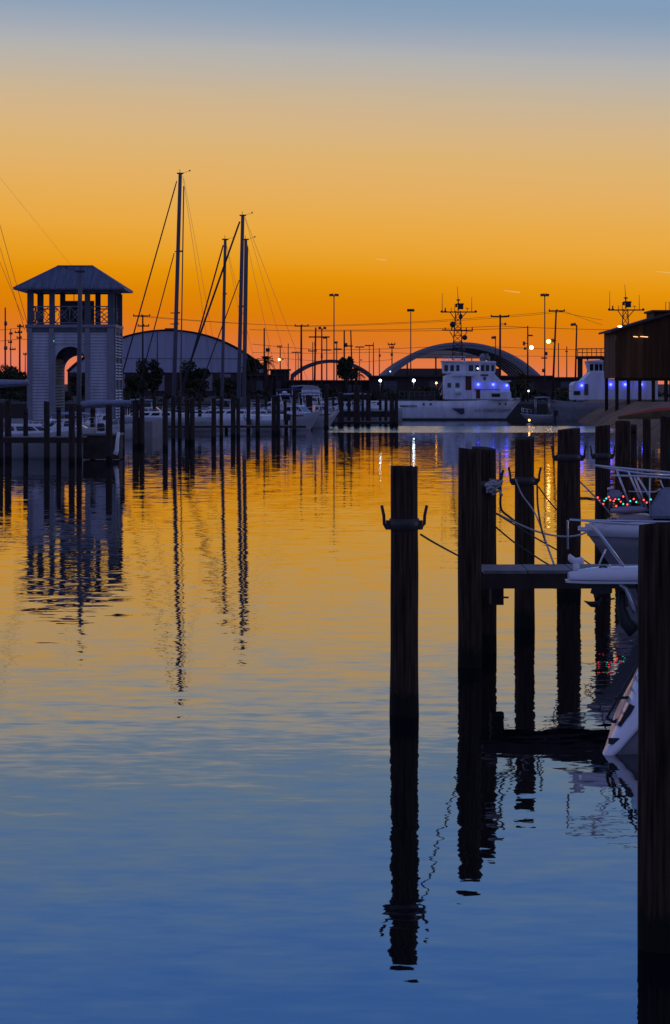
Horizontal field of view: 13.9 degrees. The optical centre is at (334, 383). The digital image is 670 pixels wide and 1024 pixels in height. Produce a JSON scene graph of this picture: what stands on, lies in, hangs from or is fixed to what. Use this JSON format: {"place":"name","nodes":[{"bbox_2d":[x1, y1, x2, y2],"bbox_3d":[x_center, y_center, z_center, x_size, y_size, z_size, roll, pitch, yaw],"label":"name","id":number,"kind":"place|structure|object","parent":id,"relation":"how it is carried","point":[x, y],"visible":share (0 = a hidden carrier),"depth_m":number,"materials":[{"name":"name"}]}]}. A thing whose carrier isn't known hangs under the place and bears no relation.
{"place":"outdoors","nodes":[
{"label":"outdoors","id":0,"kind":"place"},
{"bbox_2d":[13,265,132,419],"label":"lookout tower","id":1,"kind":"structure","parent":0,"point":[51,348],"depth_m":185.00,"materials":[{"name":"white"}]},
{"bbox_2d":[66,328,267,395],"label":"arched hall","id":2,"kind":"structure","parent":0,"point":[201,357],"depth_m":420.39,"materials":[{"name":"paint"}]},
{"bbox_2d":[269,369,290,398],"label":"building","id":3,"kind":"structure","parent":0,"point":[282,375],"depth_m":340.00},
{"bbox_2d":[0,384,668,417],"bbox_3d":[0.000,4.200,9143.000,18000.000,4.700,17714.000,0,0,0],"label":"shore ground","id":4,"kind":"structure","parent":0,"point":[539,407],"depth_m":286.00,"materials":[{"name":"black"}]},
{"bbox_2d":[0,364,26,399],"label":"tree","id":5,"kind":"object","parent":4,"relation":"on","point":[12,373],"visible":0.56,"depth_m":309.43,"materials":[{"name":"green plant"}]},
{"bbox_2d":[68,372,84,398],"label":"tree","id":6,"kind":"object","parent":4,"relation":"on","point":[73,382],"visible":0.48,"depth_m":314.67,"materials":[{"name":"green plant"}]},
{"bbox_2d":[123,373,148,392],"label":"tree","id":7,"kind":"object","parent":4,"relation":"on","point":[132,382],"visible":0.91,"depth_m":299.79,"materials":[{"name":"green plant"}]},
{"bbox_2d":[133,314,149,396],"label":"utility pole","id":8,"kind":"object","parent":4,"relation":"on","point":[142,316],"visible":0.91,"depth_m":329.90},
{"bbox_2d":[136,357,164,397],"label":"tree","id":9,"kind":"object","parent":4,"relation":"on","point":[153,380],"visible":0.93,"depth_m":304.29,"materials":[{"name":"green plant"}]},
{"bbox_2d":[177,360,210,395],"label":"tree","id":10,"kind":"object","parent":4,"relation":"on","point":[194,379],"visible":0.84,"depth_m":302.37,"materials":[{"name":"green plant"}]},
{"bbox_2d":[212,377,241,397],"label":"tree","id":11,"kind":"object","parent":4,"relation":"on","point":[229,384],"visible":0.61,"depth_m":299.02,"materials":[{"name":"green plant"}]},
{"bbox_2d":[241,357,260,379],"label":"tree","id":12,"kind":"object","parent":4,"relation":"on","point":[251,366],"visible":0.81,"depth_m":337.49,"materials":[{"name":"green plant"}]},
{"bbox_2d":[248,375,274,398],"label":"building","id":13,"kind":"structure","parent":4,"relation":"on","point":[255,383],"depth_m":335.00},
{"bbox_2d":[256,356,278,396],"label":"palm tree","id":14,"kind":"object","parent":4,"relation":"on","point":[266,362],"visible":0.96,"depth_m":329.85,"materials":[{"name":"green plant"}]},
{"bbox_2d":[295,324,308,390],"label":"utility pole","id":15,"kind":"object","parent":4,"relation":"on","point":[301,325],"visible":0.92,"depth_m":334.90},
{"bbox_2d":[309,327,329,385],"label":"utility pole","id":16,"kind":"object","parent":4,"relation":"on","point":[315,336],"visible":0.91,"depth_m":329.91,"materials":[{"name":"wood"}]},
{"bbox_2d":[287,380,368,398],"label":"building","id":17,"kind":"structure","parent":4,"relation":"on","point":[364,387],"depth_m":335.00,"materials":[{"name":"black"}]},
{"bbox_2d":[290,360,371,379],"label":"open arch shelter","id":18,"kind":"object","parent":4,"relation":"on","point":[307,366],"visible":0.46,"depth_m":480.00,"materials":[{"name":"metal"}]},
{"bbox_2d":[329,294,338,387],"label":"light mast","id":19,"kind":"object","parent":4,"relation":"on","point":[333,339],"visible":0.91,"depth_m":329.97,"materials":[{"name":"metal"}]},
{"bbox_2d":[0,385,668,401],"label":"shore scrub","id":20,"kind":"object","parent":4,"relation":"on","point":[190,391],"visible":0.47,"depth_m":291.24,"materials":[{"name":"green plant"}]},
{"bbox_2d":[336,356,354,395],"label":"tree","id":21,"kind":"object","parent":4,"relation":"on","point":[344,366],"visible":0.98,"depth_m":324.45,"materials":[{"name":"green plant"}]},
{"bbox_2d":[345,367,365,391],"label":"palm tree","id":22,"kind":"object","parent":4,"relation":"on","point":[357,374],"visible":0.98,"depth_m":321.86,"materials":[{"name":"green plant"}]},
{"bbox_2d":[380,342,539,374],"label":"open arch shelter","id":23,"kind":"object","parent":4,"relation":"on","point":[511,364],"visible":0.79,"depth_m":394.00,"materials":[{"name":"paint"}]},
{"bbox_2d":[491,314,508,379],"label":"utility pole","id":24,"kind":"object","parent":4,"relation":"on","point":[499,316],"visible":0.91,"depth_m":289.91,"materials":[{"name":"wood"}]},
{"bbox_2d":[513,373,536,400],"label":"palm tree","id":25,"kind":"object","parent":4,"relation":"on","point":[520,376],"visible":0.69,"depth_m":299.73,"materials":[{"name":"green plant"}]},
{"bbox_2d":[540,293,548,399],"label":"light mast","id":26,"kind":"object","parent":4,"relation":"on","point":[545,353],"visible":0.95,"depth_m":309.94,"materials":[{"name":"metal"}]},
{"bbox_2d":[547,309,564,399],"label":"utility pole","id":27,"kind":"object","parent":4,"relation":"on","point":[554,341],"visible":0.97,"depth_m":294.91,"materials":[{"name":"wood"}]},
{"bbox_2d":[554,377,581,398],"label":"building","id":28,"kind":"structure","parent":4,"relation":"on","point":[561,382],"depth_m":345.00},
{"bbox_2d":[577,348,603,376],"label":"steel gantry","id":29,"kind":"object","parent":4,"relation":"on","point":[580,365],"visible":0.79,"depth_m":350.01,"materials":[{"name":"metal"}]},
{"bbox_2d":[0,418,669,1023],"bbox_3d":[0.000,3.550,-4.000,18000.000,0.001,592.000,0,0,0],"label":"water","id":30,"kind":"structure","parent":0,"point":[232,790],"depth_m":26.14,"materials":[{"name":"blue liquid"}]},
{"bbox_2d":[0,402,3,462],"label":"dock piling","id":31,"kind":"object","parent":30,"relation":"in","point":[1,437],"visible":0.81,"depth_m":124.26,"materials":[{"name":"brown wood"}]},
{"bbox_2d":[4,400,11,460],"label":"dock piling","id":32,"kind":"object","parent":30,"relation":"in","point":[8,446],"visible":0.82,"depth_m":126.65,"materials":[{"name":"brown wood"}]},
{"bbox_2d":[3,436,86,442],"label":"finger pier","id":33,"kind":"structure","parent":32,"relation":"attached to","point":[36,439],"depth_m":126.60,"materials":[{"name":"wood"}]},
{"bbox_2d":[23,408,27,459],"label":"dock piling","id":34,"kind":"object","parent":30,"relation":"in","point":[25,432],"visible":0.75,"depth_m":128.90,"materials":[{"name":"brown wood"}]},
{"bbox_2d":[44,401,49,462],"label":"dock piling","id":35,"kind":"object","parent":30,"relation":"in","point":[46,431],"visible":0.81,"depth_m":124.25,"materials":[{"name":"brown wood"}]},
{"bbox_2d":[0,179,96,458],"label":"sailboat","id":36,"kind":"object","parent":30,"relation":"on","point":[35,450],"visible":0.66,"depth_m":130.30,"materials":[{"name":"white"}]},
{"bbox_2d":[56,407,60,459],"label":"dock piling","id":37,"kind":"object","parent":30,"relation":"in","point":[58,431],"visible":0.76,"depth_m":128.51,"materials":[{"name":"brown wood"}]},
{"bbox_2d":[28,412,104,431],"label":"motorboat","id":38,"kind":"object","parent":30,"relation":"on","point":[99,427],"visible":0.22,"depth_m":149.39,"materials":[{"name":"white paint"}]},
{"bbox_2d":[68,404,74,462],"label":"dock piling","id":39,"kind":"object","parent":30,"relation":"in","point":[71,434],"visible":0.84,"depth_m":124.25,"materials":[{"name":"brown wood"}]},
{"bbox_2d":[76,404,81,461],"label":"dock piling","id":40,"kind":"object","parent":30,"relation":"in","point":[79,437],"visible":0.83,"depth_m":125.06,"materials":[{"name":"brown wood"}]},
{"bbox_2d":[3,419,161,437],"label":"landing platform","id":41,"kind":"structure","parent":30,"relation":"in","point":[153,428],"depth_m":180.82,"materials":[{"name":"concrete"}]},
{"bbox_2d":[50,266,130,455],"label":"sailboat","id":42,"kind":"object","parent":30,"relation":"on","point":[85,404],"visible":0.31,"depth_m":136.90,"materials":[{"name":"white"}]},
{"bbox_2d":[82,433,123,458],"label":"boat","id":43,"kind":"object","parent":30,"relation":"on","point":[94,446],"visible":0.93,"depth_m":128.20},
{"bbox_2d":[75,406,131,439],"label":"motorboat","id":44,"kind":"object","parent":30,"relation":"on","point":[100,417],"visible":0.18,"depth_m":175.19,"materials":[{"name":"white paint"}]},
{"bbox_2d":[106,404,112,461],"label":"dock piling","id":45,"kind":"object","parent":30,"relation":"in","point":[109,456],"visible":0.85,"depth_m":125.04,"materials":[{"name":"brown wood"}]},
{"bbox_2d":[120,406,124,453],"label":"dock piling","id":46,"kind":"object","parent":30,"relation":"in","point":[122,419],"visible":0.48,"depth_m":139.37,"materials":[{"name":"brown wood"}]},
{"bbox_2d":[132,400,138,447],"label":"dock piling","id":47,"kind":"object","parent":30,"relation":"in","point":[135,423],"visible":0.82,"depth_m":153.60,"materials":[{"name":"brown wood"}]},
{"bbox_2d":[139,397,144,447],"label":"dock piling","id":48,"kind":"object","parent":30,"relation":"in","point":[141,422],"visible":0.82,"depth_m":153.62,"materials":[{"name":"brown wood"}]},
{"bbox_2d":[162,398,167,449],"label":"dock piling","id":49,"kind":"object","parent":30,"relation":"in","point":[165,427],"visible":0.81,"depth_m":148.93,"materials":[{"name":"brown wood"}]},
{"bbox_2d":[171,395,174,441],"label":"dock piling","id":50,"kind":"object","parent":30,"relation":"in","point":[172,418],"visible":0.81,"depth_m":168.22,"materials":[{"name":"brown wood"}]},
{"bbox_2d":[123,169,228,430],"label":"sailboat","id":51,"kind":"object","parent":30,"relation":"on","point":[204,420],"visible":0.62,"depth_m":206.90,"materials":[{"name":"white"}]},
{"bbox_2d":[178,395,181,441],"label":"dock piling","id":52,"kind":"object","parent":30,"relation":"in","point":[179,418],"visible":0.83,"depth_m":168.22,"materials":[{"name":"brown wood"}]},
{"bbox_2d":[185,399,189,443],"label":"dock piling","id":53,"kind":"object","parent":30,"relation":"in","point":[187,424],"visible":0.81,"depth_m":163.96,"materials":[{"name":"brown wood"}]},
{"bbox_2d":[190,398,194,443],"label":"dock piling","id":54,"kind":"object","parent":30,"relation":"in","point":[192,420],"visible":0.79,"depth_m":163.95,"materials":[{"name":"brown wood"}]},
{"bbox_2d":[156,238,266,412],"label":"sailboat","id":55,"kind":"object","parent":30,"relation":"on","point":[223,327],"visible":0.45,"depth_m":215.93,"materials":[{"name":"white"}]},
{"bbox_2d":[211,398,215,440],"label":"dock piling","id":56,"kind":"object","parent":30,"relation":"in","point":[213,419],"visible":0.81,"depth_m":172.66,"materials":[{"name":"brown wood"}]},
{"bbox_2d":[219,396,222,438],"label":"dock piling","id":57,"kind":"object","parent":30,"relation":"in","point":[221,419],"visible":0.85,"depth_m":177.40,"materials":[{"name":"brown wood"}]},
{"bbox_2d":[231,396,235,437],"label":"dock piling","id":58,"kind":"object","parent":30,"relation":"in","point":[233,421],"visible":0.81,"depth_m":182.35,"materials":[{"name":"brown wood"}]},
{"bbox_2d":[168,425,305,431],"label":"floating walkway","id":59,"kind":"structure","parent":30,"relation":"on","point":[226,427],"depth_m":203.00,"materials":[{"name":"brown wood"}]},
{"bbox_2d":[236,398,239,437],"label":"dock piling","id":60,"kind":"object","parent":30,"relation":"in","point":[237,417],"visible":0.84,"depth_m":182.37,"materials":[{"name":"brown wood"}]},
{"bbox_2d":[202,236,279,414],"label":"sailboat","id":61,"kind":"object","parent":30,"relation":"on","point":[245,298],"visible":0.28,"depth_m":219.89,"materials":[{"name":"white"}]},
{"bbox_2d":[168,212,324,429],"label":"sailboat","id":62,"kind":"object","parent":30,"relation":"on","point":[226,421],"visible":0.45,"depth_m":211.39,"materials":[{"name":"white"}]},
{"bbox_2d":[255,394,259,434],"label":"dock piling","id":63,"kind":"object","parent":30,"relation":"in","point":[257,424],"visible":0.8,"depth_m":193.19,"materials":[{"name":"brown wood"}]},
{"bbox_2d":[243,411,290,430],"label":"motorboat","id":64,"kind":"object","parent":30,"relation":"on","point":[269,421],"visible":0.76,"depth_m":206.20,"materials":[{"name":"white paint"}]},
{"bbox_2d":[271,396,275,433],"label":"dock piling","id":65,"kind":"object","parent":30,"relation":"in","point":[273,428],"visible":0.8,"depth_m":195.12,"materials":[{"name":"brown wood"}]},
{"bbox_2d":[276,395,279,433],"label":"dock piling","id":66,"kind":"object","parent":30,"relation":"in","point":[277,414],"visible":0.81,"depth_m":195.12,"materials":[{"name":"brown wood"}]},
{"bbox_2d":[266,379,320,429],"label":"motorboat","id":67,"kind":"object","parent":30,"relation":"on","point":[306,416],"visible":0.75,"depth_m":211.18,"materials":[{"name":"white paint"}]},
{"bbox_2d":[292,394,295,432],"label":"dock piling","id":68,"kind":"object","parent":30,"relation":"in","point":[293,413],"visible":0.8,"depth_m":201.17,"materials":[{"name":"brown wood"}]},
{"bbox_2d":[298,391,339,427],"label":"motorboat","id":69,"kind":"object","parent":30,"relation":"on","point":[319,423],"visible":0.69,"depth_m":221.23,"materials":[{"name":"white paint"}]},
{"bbox_2d":[324,384,328,428],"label":"dock piling","id":70,"kind":"object","parent":30,"relation":"in","point":[326,405],"visible":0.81,"depth_m":219.24,"materials":[{"name":"brown wood"}]},
{"bbox_2d":[267,410,389,416],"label":"pier","id":71,"kind":"structure","parent":30,"relation":"on","point":[377,413],"depth_m":240.00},
{"bbox_2d":[338,392,343,425],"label":"dock piling","id":72,"kind":"object","parent":30,"relation":"in","point":[341,411],"visible":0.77,"depth_m":235.02,"materials":[{"name":"brown wood"}]},
{"bbox_2d":[315,393,377,420],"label":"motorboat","id":73,"kind":"object","parent":30,"relation":"on","point":[352,409],"visible":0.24,"depth_m":249.14,"materials":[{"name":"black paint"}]},
{"bbox_2d":[354,392,359,425],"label":"dock piling","id":74,"kind":"object","parent":30,"relation":"in","point":[356,408],"visible":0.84,"depth_m":235.03,"materials":[{"name":"brown wood"}]},
{"bbox_2d":[332,421,388,423],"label":"finger pier","id":75,"kind":"structure","parent":30,"relation":"on","point":[365,422],"depth_m":236.00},
{"bbox_2d":[366,393,370,424],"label":"dock piling","id":76,"kind":"object","parent":30,"relation":"in","point":[368,406],"visible":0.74,"depth_m":237.93,"materials":[{"name":"brown wood"}]},
{"bbox_2d":[351,401,401,420],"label":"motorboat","id":77,"kind":"object","parent":30,"relation":"on","point":[374,404],"visible":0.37,"depth_m":261.18,"materials":[{"name":"white paint"}]},
{"bbox_2d":[389,395,393,425],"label":"dock piling","id":78,"kind":"object","parent":30,"relation":"in","point":[391,419],"visible":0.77,"depth_m":232.29,"materials":[{"name":"brown wood"}]},
{"bbox_2d":[394,392,397,425],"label":"dock piling","id":79,"kind":"object","parent":30,"relation":"in","point":[395,409],"visible":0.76,"depth_m":232.31,"materials":[{"name":"brown wood"}]},
{"bbox_2d":[380,466,427,716],"bbox_3d":[0.742,3.810,29.450,0.408,5.880,0.340,0,0,39],"label":"dock piling","id":80,"kind":"object","parent":30,"relation":"in","point":[404,524],"visible":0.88,"depth_m":29.32,"materials":[{"name":"brown wood"}]},
{"bbox_2d":[364,287,520,419],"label":"patrol ship","id":81,"kind":"object","parent":30,"relation":"on","point":[471,379],"visible":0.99,"depth_m":271.60,"materials":[{"name":"white paint"}]},
{"bbox_2d":[458,447,481,667],"bbox_3d":[1.690,3.773,34.493,0.346,5.954,0.337,0,0,0],"label":"dock piling","id":82,"kind":"object","parent":30,"relation":"in","point":[469,575],"visible":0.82,"depth_m":34.37,"materials":[{"name":"brown wood"}]},
{"bbox_2d":[472,446,503,653],"bbox_3d":[1.967,3.788,36.359,0.431,5.924,0.360,0,0,-39],"label":"dock piling","id":83,"kind":"object","parent":30,"relation":"in","point":[488,550],"visible":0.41,"depth_m":36.21,"materials":[{"name":"brown wood"}]},
{"bbox_2d":[485,480,502,495],"bbox_3d":[2.088,1.367,36.104,0.254,0.225,0.145,0,0,0],"label":"rope bundle","id":84,"kind":"object","parent":83,"relation":"attached to","point":[492,485],"visible":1,"depth_m":36.09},
{"bbox_2d":[508,436,541,628],"bbox_3d":[2.755,3.757,39.928,0.398,5.986,0.326,0,0,-39],"label":"dock piling","id":85,"kind":"object","parent":30,"relation":"in","point":[524,599],"visible":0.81,"depth_m":39.81,"materials":[{"name":"brown wood"}]},
{"bbox_2d":[521,396,557,423],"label":"motorboat","id":86,"kind":"object","parent":30,"relation":"on","point":[542,419],"visible":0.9,"depth_m":246.27,"materials":[{"name":"black paint"}]},
{"bbox_2d":[481,564,637,652],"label":"finger pier","id":87,"kind":"structure","parent":30,"relation":"in","point":[497,579],"depth_m":34.80,"materials":[{"name":"wood"}]},
{"bbox_2d":[551,428,586,591],"bbox_3d":[4.002,3.750,47.051,0.467,6.000,0.458,0,0,43],"label":"dock piling","id":88,"kind":"object","parent":30,"relation":"in","point":[568,457],"visible":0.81,"depth_m":46.88,"materials":[{"name":"brown wood"}]},
{"bbox_2d":[546,291,657,420],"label":"patrol ship","id":89,"kind":"object","parent":30,"relation":"on","point":[589,384],"visible":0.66,"depth_m":263.60,"materials":[{"name":"white paint"}]},
{"bbox_2d":[589,425,615,563],"bbox_3d":[5.138,3.768,52.770,0.403,5.964,0.342,0,0,40],"label":"dock piling","id":90,"kind":"object","parent":30,"relation":"in","point":[602,455],"visible":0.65,"depth_m":52.65,"materials":[{"name":"brown wood"}]},
{"bbox_2d":[578,522,649,607],"bbox_3d":[6.949,2.950,41.000,6.668,1.801,3.058,0,0,0],"label":"moored boat","id":91,"kind":"object","parent":30,"relation":"on","point":[622,540],"visible":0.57,"depth_m":40.81,"materials":[{"name":"silver metal"}]},
{"bbox_2d":[498,513,587,536],"bbox_3d":[2.806,1.978,38.757,0.327,0.514,4.118,0,0,22],"label":"mooring line","id":92,"kind":"object","parent":91,"relation":"attached to","point":[526,527],"visible":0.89,"depth_m":39.22,"materials":[{"name":"fabric"}]},
{"bbox_2d":[565,518,669,636],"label":"cabin cruiser","id":93,"kind":"object","parent":30,"relation":"on","point":[622,575],"visible":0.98,"depth_m":33.48,"materials":[{"name":"silver metal"}]},
{"bbox_2d":[603,663,637,754],"bbox_3d":[4.301,3.314,27.033,3.484,1.271,1.500,0,0,0],"label":"motorboat","id":94,"kind":"object","parent":30,"relation":"on","point":[622,739],"visible":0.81,"depth_m":26.53,"materials":[{"name":"white paint"}]},
{"bbox_2d":[615,421,630,506],"bbox_3d":[6.441,3.785,61.585,0.411,5.930,0.410,0,0,0],"label":"dock piling","id":95,"kind":"object","parent":30,"relation":"in","point":[622,445],"visible":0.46,"depth_m":61.44,"materials":[{"name":"brown wood"}]},
{"bbox_2d":[595,464,669,522],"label":"railing","id":96,"kind":"object","parent":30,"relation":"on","point":[659,509],"visible":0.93,"depth_m":49.50,"materials":[{"name":"silver metal"}]},
{"bbox_2d":[580,496,652,506],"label":"string lights","id":97,"kind":"object","parent":96,"relation":"attached to","point":[601,499],"visible":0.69,"depth_m":49.39,"materials":[{"name":"multicoloured plastic"}]},
{"bbox_2d":[610,506,648,513],"bbox_3d":[5.341,2.293,50.000,0.673,0.138,0.520,0,0,0],"label":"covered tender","id":98,"kind":"object","parent":96,"relation":"on","point":[628,510],"visible":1,"depth_m":49.78,"materials":[{"name":"grey fabric"}]},
{"bbox_2d":[607,487,621,512],"bbox_3d":[5.084,2.107,50.000,0.265,0.488,0.200,0,0,0],"label":"outboard motor","id":99,"kind":"object","parent":98,"relation":"on","point":[613,494],"visible":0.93,"depth_m":49.94,"materials":[{"name":"grey plastic"}]},
{"bbox_2d":[598,302,669,410],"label":"stilt building","id":100,"kind":"structure","parent":30,"relation":"in","point":[639,351],"depth_m":240.00,"materials":[{"name":"black paint"}]},
{"bbox_2d":[631,424,636,505],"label":"dock piling","id":101,"kind":"object","parent":30,"relation":"in","point":[634,448],"visible":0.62,"depth_m":77.40,"materials":[{"name":"brown wood"}]},
{"bbox_2d":[642,418,650,504],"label":"dock piling","id":102,"kind":"object","parent":30,"relation":"in","point":[646,458],"visible":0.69,"depth_m":80.58,"materials":[{"name":"brown wood"}]},
{"bbox_2d":[637,522,669,952],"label":"dock piling","id":103,"kind":"object","parent":30,"relation":"in","point":[653,864],"visible":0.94,"depth_m":17.17,"materials":[{"name":"brown wood"}]},
{"bbox_2d":[660,415,669,488],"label":"dock piling","id":104,"kind":"object","parent":30,"relation":"in","point":[664,442],"visible":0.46,"depth_m":66.74,"materials":[{"name":"brown wood"}]},
{"bbox_2d":[0,0,669,383],"label":"sky","id":105,"kind":"structure","parent":0,"point":[484,149],"materials":[{"name":"orange"}]},
{"bbox_2d":[149,312,599,325],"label":"power line","id":106,"kind":"object","parent":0,"point":[380,323],"visible":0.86,"depth_m":333.99,"materials":[{"name":"metal"}]},
{"bbox_2d":[367,375,551,398],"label":"building","id":107,"kind":"structure","parent":0,"point":[397,383],"depth_m":330.00,"materials":[{"name":"black"}]},
{"bbox_2d":[578,397,669,435],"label":"shore bank","id":108,"kind":"structure","parent":0,"point":[600,416],"depth_m":229.67,"materials":[{"name":"soil"}]},
{"bbox_2d":[618,406,669,418],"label":"upturned boat","id":109,"kind":"object","parent":108,"relation":"on","point":[654,413],"visible":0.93,"depth_m":181.80,"materials":[{"name":"paint"}]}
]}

